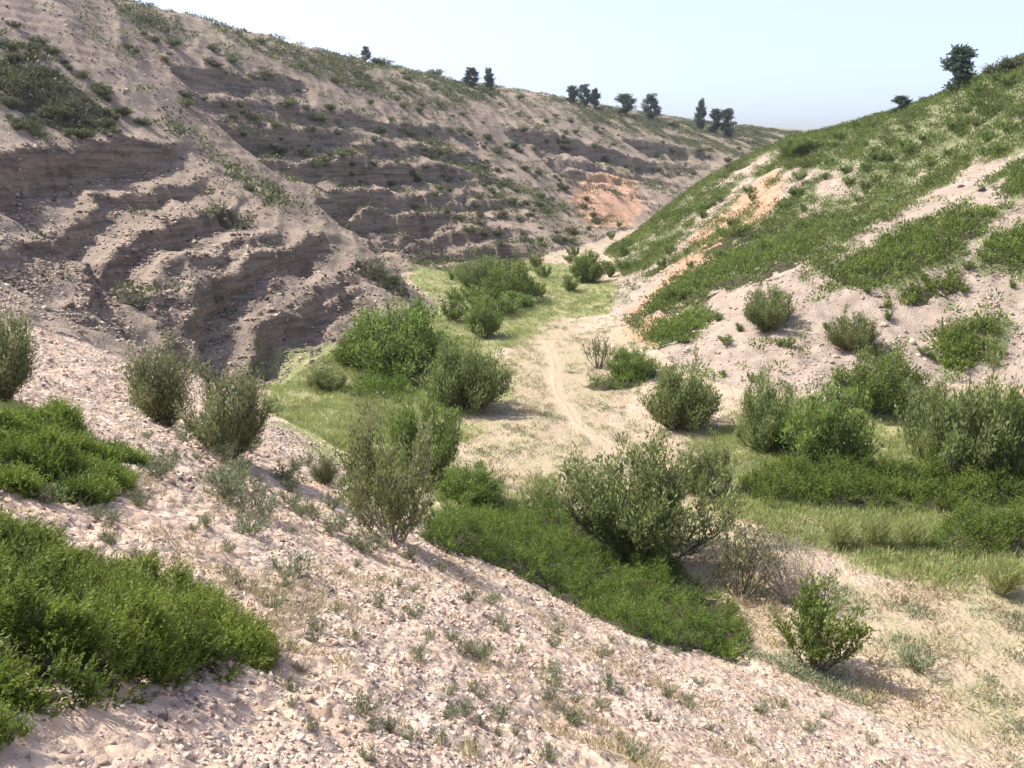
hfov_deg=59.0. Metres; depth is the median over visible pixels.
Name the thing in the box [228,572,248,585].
scree tuft
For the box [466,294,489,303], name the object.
green broom bush
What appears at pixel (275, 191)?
scrub bush
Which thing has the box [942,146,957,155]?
green broom bush
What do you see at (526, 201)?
scrub bush
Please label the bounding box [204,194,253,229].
creeping juniper
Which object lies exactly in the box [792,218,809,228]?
green broom bush
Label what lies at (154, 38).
scrub bush
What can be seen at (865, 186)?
green broom bush
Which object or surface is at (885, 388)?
rounded bush
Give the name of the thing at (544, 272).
green broom bush
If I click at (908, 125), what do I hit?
green broom bush
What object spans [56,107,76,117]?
scrub bush
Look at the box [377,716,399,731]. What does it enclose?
scree tuft
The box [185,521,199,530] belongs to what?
scree tuft
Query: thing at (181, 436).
scree tuft
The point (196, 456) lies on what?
scree tuft
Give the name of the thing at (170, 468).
scree tuft
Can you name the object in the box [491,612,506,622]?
scree tuft
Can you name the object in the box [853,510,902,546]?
grass clump
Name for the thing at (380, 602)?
scree tuft
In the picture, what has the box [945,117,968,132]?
green broom bush
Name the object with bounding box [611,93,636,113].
pine tree
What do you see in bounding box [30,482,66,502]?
scree tuft
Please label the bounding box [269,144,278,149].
scrub bush
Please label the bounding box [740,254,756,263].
green broom bush
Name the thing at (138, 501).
scree tuft
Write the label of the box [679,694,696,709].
scree tuft
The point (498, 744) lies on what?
scree tuft
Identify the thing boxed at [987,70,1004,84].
green broom bush
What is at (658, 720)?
scree tuft
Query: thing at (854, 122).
green broom bush
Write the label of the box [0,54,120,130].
creeping juniper
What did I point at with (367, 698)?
scree tuft
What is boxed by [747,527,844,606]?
dead bush
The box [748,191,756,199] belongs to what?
green broom bush
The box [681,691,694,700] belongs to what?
scree tuft
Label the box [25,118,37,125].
scrub bush
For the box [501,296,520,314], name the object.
green broom bush
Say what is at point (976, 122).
green broom bush
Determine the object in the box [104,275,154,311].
creeping juniper
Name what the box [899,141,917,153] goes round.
green broom bush
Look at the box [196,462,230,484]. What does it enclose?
scree tuft
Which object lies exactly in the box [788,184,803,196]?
green broom bush
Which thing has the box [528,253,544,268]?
green broom bush
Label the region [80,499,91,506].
scree tuft
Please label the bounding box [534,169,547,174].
scrub bush
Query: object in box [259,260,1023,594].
grass
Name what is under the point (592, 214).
scrub bush
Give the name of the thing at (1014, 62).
scrub bush
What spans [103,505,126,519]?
scree tuft
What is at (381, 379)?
creeping juniper
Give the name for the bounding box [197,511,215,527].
scree tuft
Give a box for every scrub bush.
[0,38,28,49]
[0,51,21,60]
[0,76,25,88]
[0,95,22,105]
[2,113,15,117]
[3,116,26,125]
[6,20,22,26]
[8,121,29,129]
[9,56,24,63]
[22,114,39,122]
[23,121,45,129]
[24,41,42,49]
[25,67,45,76]
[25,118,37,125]
[27,65,52,74]
[28,36,49,42]
[28,127,50,137]
[32,75,54,86]
[37,104,57,112]
[39,110,58,117]
[43,43,63,53]
[53,102,78,110]
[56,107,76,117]
[57,99,79,107]
[58,59,70,63]
[58,127,77,135]
[64,64,73,69]
[69,123,87,128]
[73,128,95,138]
[73,128,100,137]
[74,69,88,77]
[83,102,108,111]
[85,118,95,123]
[86,83,111,88]
[88,84,114,95]
[92,109,110,116]
[94,106,113,113]
[97,117,121,128]
[104,126,123,132]
[107,112,121,120]
[111,105,133,115]
[114,106,136,114]
[123,41,134,49]
[131,48,140,52]
[131,116,159,125]
[142,15,164,22]
[148,35,162,41]
[159,55,174,61]
[163,36,183,46]
[177,89,198,97]
[178,97,198,105]
[202,56,216,63]
[207,43,222,51]
[208,61,224,66]
[224,113,242,117]
[236,99,245,107]
[237,108,245,113]
[241,181,255,191]
[247,113,260,120]
[252,36,270,43]
[259,68,278,76]
[267,187,284,196]
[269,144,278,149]
[270,122,283,126]
[273,147,291,152]
[281,99,296,106]
[299,149,315,155]
[300,104,310,109]
[307,113,326,120]
[307,125,317,131]
[312,159,324,166]
[313,113,329,120]
[317,153,333,162]
[321,103,336,109]
[322,150,334,154]
[329,76,347,83]
[333,149,351,156]
[346,149,357,155]
[349,161,358,166]
[352,81,364,86]
[364,83,376,88]
[368,56,395,64]
[368,135,377,140]
[369,160,381,166]
[378,127,388,132]
[387,180,397,186]
[388,274,403,282]
[397,101,409,107]
[398,84,411,90]
[402,74,415,79]
[403,128,416,134]
[409,170,421,176]
[409,202,427,208]
[414,106,423,112]
[420,163,432,167]
[425,68,445,75]
[431,191,440,195]
[432,182,446,189]
[440,162,449,167]
[443,175,456,179]
[453,214,466,219]
[461,225,481,231]
[466,130,475,135]
[468,161,480,165]
[469,218,487,224]
[471,192,485,198]
[477,229,490,234]
[480,133,494,139]
[480,164,490,168]
[489,210,510,216]
[489,238,507,244]
[490,167,501,171]
[491,204,508,209]
[492,147,502,152]
[494,230,503,234]
[497,180,510,185]
[509,142,520,146]
[515,93,523,98]
[518,126,530,131]
[521,199,534,203]
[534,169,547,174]
[536,192,546,198]
[551,236,562,242]
[557,137,573,142]
[558,184,570,189]
[565,226,578,233]
[578,203,587,207]
[587,219,600,223]
[589,212,596,216]
[669,147,679,151]
[980,61,1007,76]
[995,53,1023,69]
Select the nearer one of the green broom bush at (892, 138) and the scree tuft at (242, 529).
the scree tuft at (242, 529)
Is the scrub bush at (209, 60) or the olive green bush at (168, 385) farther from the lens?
the scrub bush at (209, 60)
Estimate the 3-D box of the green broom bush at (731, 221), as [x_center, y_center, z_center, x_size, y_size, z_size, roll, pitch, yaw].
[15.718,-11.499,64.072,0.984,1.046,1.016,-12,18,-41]
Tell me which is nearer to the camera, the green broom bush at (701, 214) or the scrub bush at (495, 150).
the green broom bush at (701, 214)
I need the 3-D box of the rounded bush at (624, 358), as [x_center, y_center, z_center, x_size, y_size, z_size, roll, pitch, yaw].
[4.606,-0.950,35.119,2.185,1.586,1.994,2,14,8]
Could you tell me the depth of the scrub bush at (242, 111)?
77.21 m
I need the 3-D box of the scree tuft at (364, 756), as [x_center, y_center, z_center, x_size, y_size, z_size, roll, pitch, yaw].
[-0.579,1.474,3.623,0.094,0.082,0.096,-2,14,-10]
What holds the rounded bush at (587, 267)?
on the valley floor
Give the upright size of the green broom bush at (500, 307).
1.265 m
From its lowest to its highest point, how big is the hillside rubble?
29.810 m
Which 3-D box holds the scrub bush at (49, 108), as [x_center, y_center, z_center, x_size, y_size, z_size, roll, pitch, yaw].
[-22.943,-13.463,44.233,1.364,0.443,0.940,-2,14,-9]
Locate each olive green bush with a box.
[0,301,42,402]
[114,326,200,427]
[165,353,287,457]
[307,449,338,484]
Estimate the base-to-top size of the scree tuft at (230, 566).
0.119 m
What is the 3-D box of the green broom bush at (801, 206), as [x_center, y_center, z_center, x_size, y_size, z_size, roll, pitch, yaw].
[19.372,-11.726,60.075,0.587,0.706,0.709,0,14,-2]
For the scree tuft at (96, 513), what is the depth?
6.55 m
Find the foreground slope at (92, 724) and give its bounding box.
[0,318,983,767]
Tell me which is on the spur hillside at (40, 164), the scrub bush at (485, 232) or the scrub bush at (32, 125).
the scrub bush at (32, 125)
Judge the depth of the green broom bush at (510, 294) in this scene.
50.83 m
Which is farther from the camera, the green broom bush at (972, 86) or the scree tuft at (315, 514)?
the green broom bush at (972, 86)
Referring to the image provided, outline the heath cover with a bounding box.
[600,53,1023,391]
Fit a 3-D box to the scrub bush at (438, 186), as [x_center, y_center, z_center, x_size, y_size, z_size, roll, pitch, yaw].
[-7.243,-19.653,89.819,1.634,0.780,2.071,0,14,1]
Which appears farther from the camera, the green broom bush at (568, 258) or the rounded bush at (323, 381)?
the green broom bush at (568, 258)
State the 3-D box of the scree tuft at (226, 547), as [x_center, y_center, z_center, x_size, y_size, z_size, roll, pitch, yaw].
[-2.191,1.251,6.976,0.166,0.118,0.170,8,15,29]
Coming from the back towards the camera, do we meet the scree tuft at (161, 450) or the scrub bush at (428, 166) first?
the scrub bush at (428, 166)
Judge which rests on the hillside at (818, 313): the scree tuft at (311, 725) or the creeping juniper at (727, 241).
the creeping juniper at (727, 241)
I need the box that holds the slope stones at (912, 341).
[611,154,1023,393]
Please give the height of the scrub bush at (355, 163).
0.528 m
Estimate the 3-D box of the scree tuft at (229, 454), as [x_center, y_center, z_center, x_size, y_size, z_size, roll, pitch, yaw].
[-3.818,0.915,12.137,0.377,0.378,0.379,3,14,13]
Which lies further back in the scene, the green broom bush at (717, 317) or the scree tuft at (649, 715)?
the green broom bush at (717, 317)
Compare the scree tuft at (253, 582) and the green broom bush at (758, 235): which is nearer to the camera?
the scree tuft at (253, 582)
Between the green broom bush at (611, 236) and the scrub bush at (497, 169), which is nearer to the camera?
the green broom bush at (611, 236)
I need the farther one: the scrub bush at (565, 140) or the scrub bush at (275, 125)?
the scrub bush at (565, 140)
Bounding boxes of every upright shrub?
[325,385,443,544]
[549,410,756,566]
[897,370,958,425]
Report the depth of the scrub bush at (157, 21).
78.97 m
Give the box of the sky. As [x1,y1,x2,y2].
[135,0,1023,129]
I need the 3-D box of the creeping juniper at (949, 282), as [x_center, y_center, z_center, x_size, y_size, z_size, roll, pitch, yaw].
[17.107,-4.091,37.919,4.398,1.956,1.702,-1,14,-5]
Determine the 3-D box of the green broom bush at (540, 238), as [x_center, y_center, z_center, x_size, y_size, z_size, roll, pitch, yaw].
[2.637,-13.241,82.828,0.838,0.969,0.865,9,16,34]
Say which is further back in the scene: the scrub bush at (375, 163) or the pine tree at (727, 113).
the pine tree at (727, 113)
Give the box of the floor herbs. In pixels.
[257,258,1023,767]
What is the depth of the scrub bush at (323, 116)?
85.98 m
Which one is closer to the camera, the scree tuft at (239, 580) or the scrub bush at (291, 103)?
the scree tuft at (239, 580)
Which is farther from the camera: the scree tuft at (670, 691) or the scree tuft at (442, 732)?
the scree tuft at (670, 691)
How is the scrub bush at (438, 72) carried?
on the ridge hillside at (631, 214)
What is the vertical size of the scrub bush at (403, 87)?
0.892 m
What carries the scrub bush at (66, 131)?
on the spur hillside at (40, 164)
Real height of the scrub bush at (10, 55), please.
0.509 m
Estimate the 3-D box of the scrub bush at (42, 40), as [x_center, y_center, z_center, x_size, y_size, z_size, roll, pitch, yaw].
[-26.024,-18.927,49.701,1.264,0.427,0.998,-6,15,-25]
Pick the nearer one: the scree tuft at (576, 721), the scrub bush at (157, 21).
the scree tuft at (576, 721)
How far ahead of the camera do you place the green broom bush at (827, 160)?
64.79 m
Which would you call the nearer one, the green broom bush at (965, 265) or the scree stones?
the scree stones
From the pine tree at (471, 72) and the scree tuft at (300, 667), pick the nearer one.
the scree tuft at (300, 667)
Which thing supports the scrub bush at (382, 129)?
on the ridge hillside at (631, 214)
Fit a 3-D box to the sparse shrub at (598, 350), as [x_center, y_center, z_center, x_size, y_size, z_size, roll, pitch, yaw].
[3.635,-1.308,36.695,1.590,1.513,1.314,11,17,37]
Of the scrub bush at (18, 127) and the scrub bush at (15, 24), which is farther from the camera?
the scrub bush at (15, 24)
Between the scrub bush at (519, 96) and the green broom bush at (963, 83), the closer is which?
the green broom bush at (963, 83)
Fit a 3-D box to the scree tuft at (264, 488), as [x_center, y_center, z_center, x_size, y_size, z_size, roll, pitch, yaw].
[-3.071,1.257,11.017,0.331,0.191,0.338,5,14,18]
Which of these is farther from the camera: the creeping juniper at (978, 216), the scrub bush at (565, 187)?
the scrub bush at (565, 187)
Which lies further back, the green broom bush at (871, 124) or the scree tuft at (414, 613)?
the green broom bush at (871, 124)
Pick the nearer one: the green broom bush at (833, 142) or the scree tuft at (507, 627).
the scree tuft at (507, 627)
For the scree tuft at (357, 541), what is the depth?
10.00 m
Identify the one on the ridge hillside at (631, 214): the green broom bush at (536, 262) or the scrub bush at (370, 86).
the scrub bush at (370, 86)
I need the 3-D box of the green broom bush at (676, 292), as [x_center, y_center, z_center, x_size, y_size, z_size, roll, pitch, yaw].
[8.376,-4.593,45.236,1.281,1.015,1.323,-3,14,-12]
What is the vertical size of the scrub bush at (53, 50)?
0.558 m
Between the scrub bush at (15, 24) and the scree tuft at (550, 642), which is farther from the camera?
the scrub bush at (15, 24)
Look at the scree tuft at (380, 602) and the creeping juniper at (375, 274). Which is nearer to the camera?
the scree tuft at (380, 602)
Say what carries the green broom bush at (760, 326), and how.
on the hillside at (818, 313)
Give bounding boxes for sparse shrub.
[579,334,616,368]
[707,517,791,597]
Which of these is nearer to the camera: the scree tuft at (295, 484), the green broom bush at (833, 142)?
the scree tuft at (295, 484)
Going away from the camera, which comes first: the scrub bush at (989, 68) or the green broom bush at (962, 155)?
the green broom bush at (962, 155)
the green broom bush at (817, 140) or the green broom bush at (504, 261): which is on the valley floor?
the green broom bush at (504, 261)
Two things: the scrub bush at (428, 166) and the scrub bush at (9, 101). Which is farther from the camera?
the scrub bush at (428, 166)
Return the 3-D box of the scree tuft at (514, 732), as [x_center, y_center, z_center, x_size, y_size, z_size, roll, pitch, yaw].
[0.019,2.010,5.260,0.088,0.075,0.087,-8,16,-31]
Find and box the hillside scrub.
[0,0,804,383]
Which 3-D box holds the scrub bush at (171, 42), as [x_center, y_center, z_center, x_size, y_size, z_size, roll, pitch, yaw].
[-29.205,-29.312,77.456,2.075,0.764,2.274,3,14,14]
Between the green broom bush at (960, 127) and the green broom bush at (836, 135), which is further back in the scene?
the green broom bush at (836, 135)
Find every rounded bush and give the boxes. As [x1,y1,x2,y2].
[303,362,348,392]
[329,291,474,379]
[329,329,362,368]
[384,375,467,480]
[409,315,516,413]
[434,458,505,509]
[452,246,506,288]
[460,295,507,337]
[477,256,545,300]
[568,247,606,282]
[603,338,658,378]
[635,341,725,432]
[670,425,733,499]
[733,359,810,452]
[739,275,797,330]
[772,130,815,156]
[775,375,883,468]
[824,303,884,351]
[826,335,934,415]
[887,335,1023,478]
[977,381,1023,484]
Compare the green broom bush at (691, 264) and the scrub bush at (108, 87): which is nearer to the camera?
the scrub bush at (108, 87)
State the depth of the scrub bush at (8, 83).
43.54 m
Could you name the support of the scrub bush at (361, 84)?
on the ridge hillside at (631, 214)
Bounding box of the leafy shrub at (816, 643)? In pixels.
[769,567,875,671]
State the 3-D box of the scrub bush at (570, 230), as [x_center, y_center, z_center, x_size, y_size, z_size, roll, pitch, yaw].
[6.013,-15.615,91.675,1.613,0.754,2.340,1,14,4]
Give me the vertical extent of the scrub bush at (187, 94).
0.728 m
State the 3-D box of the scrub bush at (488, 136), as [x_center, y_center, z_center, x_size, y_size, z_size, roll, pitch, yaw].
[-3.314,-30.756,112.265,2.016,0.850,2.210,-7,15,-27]
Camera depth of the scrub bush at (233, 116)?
75.34 m
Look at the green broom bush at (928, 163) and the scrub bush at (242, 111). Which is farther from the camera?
the scrub bush at (242, 111)
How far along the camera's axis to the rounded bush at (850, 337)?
35.09 m
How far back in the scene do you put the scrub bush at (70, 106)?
45.16 m
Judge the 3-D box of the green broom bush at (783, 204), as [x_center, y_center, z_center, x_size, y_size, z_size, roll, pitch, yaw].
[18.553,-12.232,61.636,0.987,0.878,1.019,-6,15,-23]
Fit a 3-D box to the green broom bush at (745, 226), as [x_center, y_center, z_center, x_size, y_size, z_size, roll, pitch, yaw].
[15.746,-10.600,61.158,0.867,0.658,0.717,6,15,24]
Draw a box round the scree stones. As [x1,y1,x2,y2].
[0,323,968,767]
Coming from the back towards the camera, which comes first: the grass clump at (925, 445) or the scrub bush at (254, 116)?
the scrub bush at (254, 116)
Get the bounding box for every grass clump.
[519,469,565,500]
[816,511,864,548]
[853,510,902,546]
[893,510,932,549]
[910,423,947,470]
[973,548,1023,596]
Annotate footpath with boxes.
[543,341,668,468]
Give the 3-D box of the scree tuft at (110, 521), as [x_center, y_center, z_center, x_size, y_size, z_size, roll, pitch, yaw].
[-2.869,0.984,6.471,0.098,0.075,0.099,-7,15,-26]
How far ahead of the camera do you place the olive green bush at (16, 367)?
8.73 m
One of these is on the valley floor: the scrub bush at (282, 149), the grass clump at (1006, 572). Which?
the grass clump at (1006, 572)
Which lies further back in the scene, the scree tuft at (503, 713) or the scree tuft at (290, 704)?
the scree tuft at (503, 713)
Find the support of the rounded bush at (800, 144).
on the hillside at (818, 313)
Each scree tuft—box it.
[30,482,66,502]
[49,524,66,532]
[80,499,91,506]
[86,501,110,519]
[97,526,121,544]
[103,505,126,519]
[104,516,117,525]
[125,490,155,505]
[127,547,145,557]
[135,457,174,477]
[140,429,153,438]
[141,446,170,465]
[150,452,178,474]
[166,446,187,460]
[172,426,195,442]
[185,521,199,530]
[193,452,204,459]
[195,469,249,501]
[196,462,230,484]
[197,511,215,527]
[208,439,237,463]
[209,465,258,492]
[214,454,252,480]
[220,537,237,552]
[220,561,239,576]
[221,489,256,511]
[225,454,250,474]
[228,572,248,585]
[230,503,272,535]
[232,523,250,533]
[245,436,265,452]
[246,484,280,517]
[246,578,258,585]
[248,478,272,492]
[257,593,286,607]
[266,549,315,577]
[267,464,296,479]
[270,568,296,586]
[276,468,294,480]
[278,488,305,504]
[278,674,307,691]
[280,471,306,491]
[281,634,306,652]
[282,694,299,706]
[284,456,303,466]
[286,525,298,532]
[288,461,303,470]
[288,495,314,515]
[291,659,305,670]
[292,505,306,514]
[299,451,318,466]
[299,627,324,642]
[302,710,319,729]
[303,506,327,519]
[306,614,327,631]
[307,502,319,515]
[313,514,344,534]
[318,489,343,509]
[321,509,352,531]
[328,601,344,612]
[331,471,346,487]
[341,625,363,640]
[343,525,392,552]
[344,684,386,714]
[351,558,363,567]
[356,741,378,760]
[363,717,385,732]
[368,591,390,608]
[373,571,386,580]
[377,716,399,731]
[390,577,403,588]
[396,545,419,559]
[397,725,420,741]
[402,602,429,617]
[407,584,420,591]
[409,645,432,660]
[415,642,428,650]
[420,627,436,638]
[430,724,448,742]
[432,558,448,570]
[436,707,453,718]
[441,682,459,694]
[442,626,461,639]
[448,638,476,654]
[448,702,460,715]
[455,584,480,602]
[455,698,476,715]
[460,735,485,752]
[465,641,494,659]
[467,638,486,653]
[467,679,479,690]
[470,684,490,699]
[476,714,488,726]
[482,592,501,604]
[487,698,514,720]
[490,737,502,746]
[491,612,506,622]
[491,725,504,735]
[495,618,512,631]
[508,723,521,735]
[512,620,522,627]
[512,643,528,653]
[534,683,562,701]
[536,740,565,762]
[540,658,562,675]
[541,669,570,686]
[545,634,561,647]
[548,622,568,633]
[560,703,579,722]
[564,706,587,725]
[566,692,583,702]
[592,646,606,657]
[592,694,612,709]
[597,671,626,690]
[600,643,614,656]
[615,684,629,694]
[622,734,649,759]
[644,708,655,718]
[646,637,657,649]
[653,714,663,721]
[658,681,676,697]
[669,646,681,654]
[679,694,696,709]
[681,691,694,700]
[694,676,709,685]
[706,722,716,730]
[742,734,756,743]
[750,696,774,713]
[775,696,789,708]
[795,719,823,733]
[817,708,834,719]
[864,730,880,744]
[898,642,938,673]
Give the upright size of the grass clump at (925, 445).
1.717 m
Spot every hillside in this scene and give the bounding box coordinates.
[0,0,458,388]
[54,0,808,271]
[606,69,1023,393]
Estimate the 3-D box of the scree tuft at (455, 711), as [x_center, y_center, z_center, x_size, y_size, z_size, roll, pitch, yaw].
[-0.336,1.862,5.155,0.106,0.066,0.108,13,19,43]
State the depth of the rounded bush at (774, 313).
37.09 m
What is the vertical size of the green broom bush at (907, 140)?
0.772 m
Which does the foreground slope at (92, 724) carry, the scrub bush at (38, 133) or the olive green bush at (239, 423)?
the olive green bush at (239, 423)
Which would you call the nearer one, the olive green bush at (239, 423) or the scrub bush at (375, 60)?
the olive green bush at (239, 423)
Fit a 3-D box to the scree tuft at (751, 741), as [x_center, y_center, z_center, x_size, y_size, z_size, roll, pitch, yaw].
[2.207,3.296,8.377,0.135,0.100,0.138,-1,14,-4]
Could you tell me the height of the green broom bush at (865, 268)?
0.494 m
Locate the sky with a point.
(791, 64)
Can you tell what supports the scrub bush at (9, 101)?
on the spur hillside at (40, 164)
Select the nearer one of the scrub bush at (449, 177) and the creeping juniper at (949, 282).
the creeping juniper at (949, 282)
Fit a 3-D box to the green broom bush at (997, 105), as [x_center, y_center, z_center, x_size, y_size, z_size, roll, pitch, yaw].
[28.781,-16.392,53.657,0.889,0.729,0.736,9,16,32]
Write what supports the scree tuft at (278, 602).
on the foreground slope at (92, 724)
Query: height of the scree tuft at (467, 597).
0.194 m
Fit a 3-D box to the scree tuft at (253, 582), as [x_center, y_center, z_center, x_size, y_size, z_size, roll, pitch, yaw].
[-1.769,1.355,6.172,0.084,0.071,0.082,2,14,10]
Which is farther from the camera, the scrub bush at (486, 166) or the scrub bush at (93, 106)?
the scrub bush at (486, 166)
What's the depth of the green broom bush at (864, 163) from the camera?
60.53 m
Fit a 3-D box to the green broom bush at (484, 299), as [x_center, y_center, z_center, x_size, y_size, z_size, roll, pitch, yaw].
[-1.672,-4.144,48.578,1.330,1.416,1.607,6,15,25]
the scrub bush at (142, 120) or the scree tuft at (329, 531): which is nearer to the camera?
the scree tuft at (329, 531)
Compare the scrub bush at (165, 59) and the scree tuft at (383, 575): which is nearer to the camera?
the scree tuft at (383, 575)
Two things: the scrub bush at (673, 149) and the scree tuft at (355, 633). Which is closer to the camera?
the scree tuft at (355, 633)
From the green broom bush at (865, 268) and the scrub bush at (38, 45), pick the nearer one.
the green broom bush at (865, 268)
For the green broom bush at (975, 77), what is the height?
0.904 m
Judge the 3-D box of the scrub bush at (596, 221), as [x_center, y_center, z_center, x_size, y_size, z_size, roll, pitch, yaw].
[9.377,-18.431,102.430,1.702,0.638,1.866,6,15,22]
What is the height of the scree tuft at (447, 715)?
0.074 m
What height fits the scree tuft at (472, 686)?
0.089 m
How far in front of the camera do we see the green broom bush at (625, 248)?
74.15 m
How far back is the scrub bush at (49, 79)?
46.12 m
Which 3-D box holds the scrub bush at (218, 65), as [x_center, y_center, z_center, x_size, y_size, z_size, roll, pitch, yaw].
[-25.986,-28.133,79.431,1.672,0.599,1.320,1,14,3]
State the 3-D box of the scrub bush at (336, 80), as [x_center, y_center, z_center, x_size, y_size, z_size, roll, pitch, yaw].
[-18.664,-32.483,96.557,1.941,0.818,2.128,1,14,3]
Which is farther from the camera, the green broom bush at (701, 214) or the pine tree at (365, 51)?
the pine tree at (365, 51)
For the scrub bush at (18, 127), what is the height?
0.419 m
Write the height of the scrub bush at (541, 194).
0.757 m
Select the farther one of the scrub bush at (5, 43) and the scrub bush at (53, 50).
the scrub bush at (53, 50)
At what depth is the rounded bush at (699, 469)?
22.48 m
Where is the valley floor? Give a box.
[247,226,1023,767]
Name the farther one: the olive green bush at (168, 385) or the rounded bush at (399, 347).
the rounded bush at (399, 347)
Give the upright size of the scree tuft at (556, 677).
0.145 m
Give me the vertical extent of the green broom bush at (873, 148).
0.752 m
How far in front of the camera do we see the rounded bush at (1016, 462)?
22.69 m
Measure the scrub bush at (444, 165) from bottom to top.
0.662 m
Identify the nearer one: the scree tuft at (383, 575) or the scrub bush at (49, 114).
the scree tuft at (383, 575)
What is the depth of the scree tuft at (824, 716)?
12.07 m
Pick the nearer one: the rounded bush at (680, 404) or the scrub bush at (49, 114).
the rounded bush at (680, 404)
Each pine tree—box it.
[361,45,371,60]
[461,67,481,87]
[483,67,495,88]
[566,85,578,102]
[577,84,593,105]
[590,87,600,106]
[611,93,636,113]
[640,93,661,118]
[693,97,706,129]
[707,108,722,131]
[719,108,737,137]
[888,95,912,113]
[940,43,977,90]
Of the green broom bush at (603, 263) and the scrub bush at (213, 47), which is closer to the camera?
the green broom bush at (603, 263)
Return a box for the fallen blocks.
[0,63,723,385]
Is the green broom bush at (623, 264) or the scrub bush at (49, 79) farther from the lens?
the green broom bush at (623, 264)
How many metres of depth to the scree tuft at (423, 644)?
6.26 m
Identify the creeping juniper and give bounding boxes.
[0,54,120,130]
[0,392,152,505]
[0,499,283,720]
[0,691,39,751]
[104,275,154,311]
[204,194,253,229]
[341,367,418,402]
[352,253,412,297]
[416,483,756,664]
[581,356,662,390]
[641,231,824,315]
[648,302,716,349]
[696,220,762,259]
[732,443,1023,513]
[825,200,999,291]
[875,262,971,307]
[923,310,1006,371]
[924,478,1023,558]
[976,220,1023,268]
[989,164,1023,193]
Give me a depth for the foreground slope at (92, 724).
7.16 m
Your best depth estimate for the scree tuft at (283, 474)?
12.81 m
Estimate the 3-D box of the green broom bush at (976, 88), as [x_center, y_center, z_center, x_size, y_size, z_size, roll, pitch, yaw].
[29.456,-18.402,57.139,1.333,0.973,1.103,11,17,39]
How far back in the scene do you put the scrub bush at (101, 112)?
46.99 m
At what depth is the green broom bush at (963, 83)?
61.54 m
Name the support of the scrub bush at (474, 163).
on the ridge hillside at (631, 214)
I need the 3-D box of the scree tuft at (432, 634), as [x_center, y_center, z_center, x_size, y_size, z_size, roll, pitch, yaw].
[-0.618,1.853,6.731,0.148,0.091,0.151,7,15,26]
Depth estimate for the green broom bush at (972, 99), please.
56.85 m
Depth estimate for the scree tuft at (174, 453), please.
10.52 m
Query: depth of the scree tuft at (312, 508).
11.31 m
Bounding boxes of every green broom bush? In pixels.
[439,297,469,320]
[445,284,468,305]
[448,270,455,279]
[458,281,494,302]
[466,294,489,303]
[469,295,492,308]
[491,298,509,314]
[495,259,504,266]
[498,289,525,308]
[500,259,513,269]
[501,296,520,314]
[520,294,536,308]
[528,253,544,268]
[533,264,551,277]
[533,282,545,298]
[535,235,543,242]
[561,274,580,291]
[562,253,574,262]
[566,246,579,256]
[599,261,614,273]
[604,260,617,276]
[606,232,615,238]
[613,255,637,269]
[617,244,629,256]
[620,237,635,246]
[656,256,666,269]
[658,290,669,300]
[664,244,677,254]
[664,282,692,299]
[683,247,690,253]
[686,260,693,267]
[689,279,699,289]
[693,201,707,210]
[696,209,708,217]
[714,194,723,201]
[714,250,725,257]
[714,312,723,320]
[715,225,730,236]
[717,334,733,344]
[717,369,727,375]
[725,215,739,227]
[728,225,743,236]
[735,323,744,331]
[739,223,750,230]
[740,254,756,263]
[741,185,756,193]
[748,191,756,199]
[754,231,765,239]
[755,238,775,251]
[757,322,766,331]
[775,338,783,346]
[777,199,792,209]
[783,335,796,346]
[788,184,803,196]
[791,169,807,179]
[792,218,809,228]
[795,157,809,167]
[799,203,808,212]
[812,139,824,147]
[820,172,828,179]
[821,156,835,164]
[821,322,832,330]
[825,140,839,146]
[831,130,846,139]
[838,165,852,172]
[842,174,856,185]
[849,120,862,129]
[853,194,864,202]
[857,264,868,273]
[859,161,872,169]
[859,179,872,190]
[861,284,872,293]
[867,121,877,125]
[869,172,881,182]
[870,146,879,152]
[870,344,883,356]
[880,149,898,163]
[884,135,898,146]
[884,310,893,320]
[889,163,897,171]
[897,136,912,145]
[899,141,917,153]
[903,121,914,130]
[916,131,935,140]
[917,345,928,354]
[925,158,937,169]
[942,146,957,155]
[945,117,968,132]
[955,126,967,136]
[959,284,972,293]
[960,79,970,89]
[960,154,971,159]
[961,260,973,270]
[962,104,971,112]
[966,85,988,99]
[968,96,977,105]
[970,74,982,83]
[970,80,987,92]
[970,115,984,126]
[974,338,990,348]
[976,146,987,155]
[981,129,994,142]
[986,141,1008,155]
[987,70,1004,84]
[989,103,1004,113]
[999,72,1015,87]
[1000,119,1017,132]
[1009,280,1015,287]
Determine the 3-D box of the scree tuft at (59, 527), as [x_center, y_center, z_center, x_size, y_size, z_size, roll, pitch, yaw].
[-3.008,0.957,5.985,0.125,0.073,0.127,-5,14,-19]
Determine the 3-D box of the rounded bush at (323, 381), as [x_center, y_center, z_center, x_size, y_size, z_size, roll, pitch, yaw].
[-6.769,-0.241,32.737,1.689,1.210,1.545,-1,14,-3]
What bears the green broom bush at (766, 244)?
on the hillside at (818, 313)
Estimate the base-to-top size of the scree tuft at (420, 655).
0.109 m
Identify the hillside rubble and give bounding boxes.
[0,0,584,384]
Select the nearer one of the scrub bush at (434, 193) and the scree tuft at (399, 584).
the scree tuft at (399, 584)
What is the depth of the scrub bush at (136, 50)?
72.34 m
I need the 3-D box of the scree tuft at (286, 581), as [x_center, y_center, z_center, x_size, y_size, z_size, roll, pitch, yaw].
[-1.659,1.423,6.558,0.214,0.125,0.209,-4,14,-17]
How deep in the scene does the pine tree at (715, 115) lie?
186.28 m

